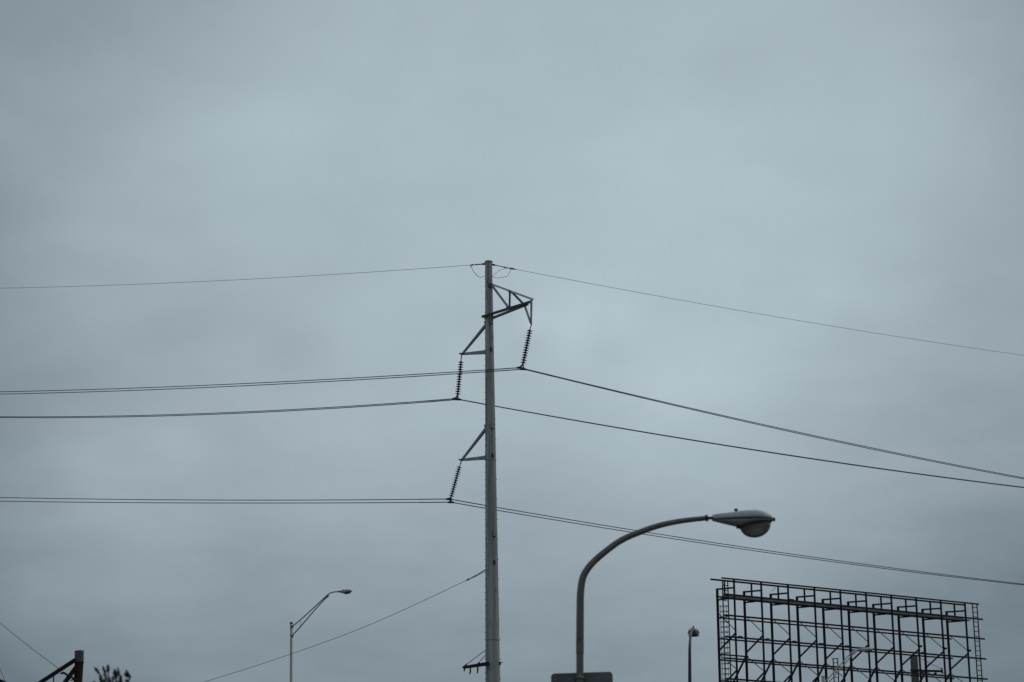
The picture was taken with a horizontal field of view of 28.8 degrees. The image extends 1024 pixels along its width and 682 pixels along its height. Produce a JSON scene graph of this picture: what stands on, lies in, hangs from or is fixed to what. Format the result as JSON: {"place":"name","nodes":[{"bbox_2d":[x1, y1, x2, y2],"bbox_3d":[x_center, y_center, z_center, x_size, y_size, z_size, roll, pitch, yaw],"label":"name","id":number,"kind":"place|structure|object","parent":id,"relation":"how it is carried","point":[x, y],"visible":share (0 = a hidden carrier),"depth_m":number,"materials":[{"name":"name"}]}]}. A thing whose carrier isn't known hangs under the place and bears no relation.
{"place":"outdoors","nodes":[
{"label":"outdoors","id":0,"kind":"place"},
{"bbox_2d":[93,664,130,681],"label":"tree","id":1,"kind":"object","parent":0,"point":[116,674],"visible":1,"depth_m":18.42,"materials":[{"name":"green plant"}]},
{"bbox_2d":[0,0,1023,681],"label":"sky","id":2,"kind":"structure","parent":0,"point":[857,165],"materials":[{"name":"grey"}]},
{"bbox_2d":[576,508,774,681],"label":"street lamp","id":3,"kind":"object","parent":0,"point":[753,523],"visible":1,"depth_m":30.57,"materials":[{"name":"grey metal"}]},
{"bbox_2d":[551,672,612,681],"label":"traffic sign","id":4,"kind":"object","parent":3,"relation":"attached to","point":[588,677],"visible":1,"depth_m":29.94,"materials":[{"name":"metal"}]},
{"bbox_2d":[712,517,774,528],"bbox_3d":[3.575,2.808,30.725,0.980,0.167,0.360,0,-17,0],"label":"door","id":5,"kind":"structure","parent":3,"relation":"in","point":[737,522],"depth_m":30.60,"materials":[{"name":"paint"}]},
{"bbox_3d":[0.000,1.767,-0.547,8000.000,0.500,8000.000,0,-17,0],"label":"ground","id":6,"kind":"structure","parent":0,"visible":0},
{"bbox_2d":[38,650,83,681],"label":"rusty mast","id":7,"kind":"object","parent":6,"relation":"on","point":[76,671],"visible":1,"depth_m":45.69,"materials":[{"name":"metal"}]},
{"bbox_2d":[0,623,57,667],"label":"stay wire","id":8,"kind":"object","parent":7,"relation":"attached to","point":[29,646],"visible":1,"depth_m":48.68,"materials":[{"name":"metal"}]},
{"bbox_2d":[290,589,351,681],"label":"street lamp","id":9,"kind":"object","parent":6,"relation":"on","point":[346,591],"visible":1,"depth_m":103.21,"materials":[{"name":"grey metal"}]},
{"bbox_2d":[458,260,533,681],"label":"power pole","id":10,"kind":"object","parent":6,"relation":"on","point":[492,663],"visible":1,"depth_m":94.14,"materials":[{"name":"metal"}]},
{"bbox_2d":[25,263,484,287],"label":"power line","id":11,"kind":"object","parent":10,"relation":"attached to","point":[281,277],"visible":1,"depth_m":104.94,"materials":[{"name":"metal"}]},
{"bbox_2d":[205,570,484,681],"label":"guy wire","id":12,"kind":"object","parent":10,"relation":"attached to","point":[365,626],"visible":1,"depth_m":96.34,"materials":[{"name":"metal"}]},
{"bbox_2d":[446,464,460,502],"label":"insulator string","id":13,"kind":"object","parent":10,"relation":"hanging from","point":[450,499],"visible":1,"depth_m":95.40,"materials":[{"name":"ceramic"}]},
{"bbox_2d":[0,497,1020,583],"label":"power line","id":14,"kind":"object","parent":13,"relation":"attached to","point":[542,515],"visible":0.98,"depth_m":103.73,"materials":[{"name":"metal"}]},
{"bbox_2d":[0,501,1021,584],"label":"power line","id":15,"kind":"object","parent":13,"relation":"hanging from","point":[538,517],"visible":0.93,"depth_m":103.54,"materials":[{"name":"metal"}]},
{"bbox_2d":[452,358,463,400],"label":"insulator string","id":16,"kind":"object","parent":10,"relation":"hanging from","point":[458,384],"visible":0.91,"depth_m":96.93,"materials":[{"name":"ceramic"}]},
{"bbox_2d":[0,398,1020,486],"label":"power line","id":17,"kind":"object","parent":16,"relation":"attached to","point":[462,399],"visible":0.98,"depth_m":105.67,"materials":[{"name":"metal"}]},
{"bbox_2d":[0,399,1023,487],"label":"power line","id":18,"kind":"object","parent":16,"relation":"hanging from","point":[500,407],"visible":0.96,"depth_m":104.83,"materials":[{"name":"metal"}]},
{"bbox_2d":[516,325,532,369],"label":"insulator string","id":19,"kind":"object","parent":10,"relation":"hanging from","point":[525,350],"visible":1,"depth_m":94.06,"materials":[{"name":"ceramic"}]},
{"bbox_2d":[0,367,1023,477],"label":"power line","id":20,"kind":"object","parent":19,"relation":"attached to","point":[513,368],"visible":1,"depth_m":103.27,"materials":[{"name":"metal"}]},
{"bbox_2d":[13,369,1022,478],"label":"power line","id":21,"kind":"object","parent":19,"relation":"hanging from","point":[511,370],"visible":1,"depth_m":102.65,"materials":[{"name":"metal"}]},
{"bbox_2d":[492,264,1018,354],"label":"power line","id":22,"kind":"object","parent":10,"relation":"attached to","point":[710,305],"visible":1,"depth_m":103.46,"materials":[{"name":"metal"}]},
{"bbox_2d":[688,626,699,681],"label":"street lamp","id":23,"kind":"object","parent":6,"relation":"on","point":[693,632],"visible":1,"depth_m":55.05,"materials":[{"name":"metal"}]},
{"bbox_2d":[688,630,699,635],"bbox_3d":[5.216,8.388,57.034,0.352,0.175,0.950,0,-17,0],"label":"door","id":24,"kind":"structure","parent":23,"relation":"in","point":[695,633],"depth_m":56.87,"materials":[{"name":"paint"}]},
{"bbox_2d":[821,647,872,681],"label":"street lamp","id":25,"kind":"object","parent":6,"relation":"on","point":[866,650],"visible":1,"depth_m":96.73,"materials":[{"name":"grey metal"}]},
{"bbox_2d":[710,577,987,681],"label":"billboard frame","id":26,"kind":"object","parent":6,"relation":"on","point":[848,608],"visible":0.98,"depth_m":108.03,"materials":[{"name":"black paint"}]},
{"bbox_2d":[910,656,942,681],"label":"utility pole","id":27,"kind":"object","parent":6,"relation":"on","point":[914,663],"visible":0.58,"depth_m":127.21,"materials":[{"name":"black paint"}]}
]}

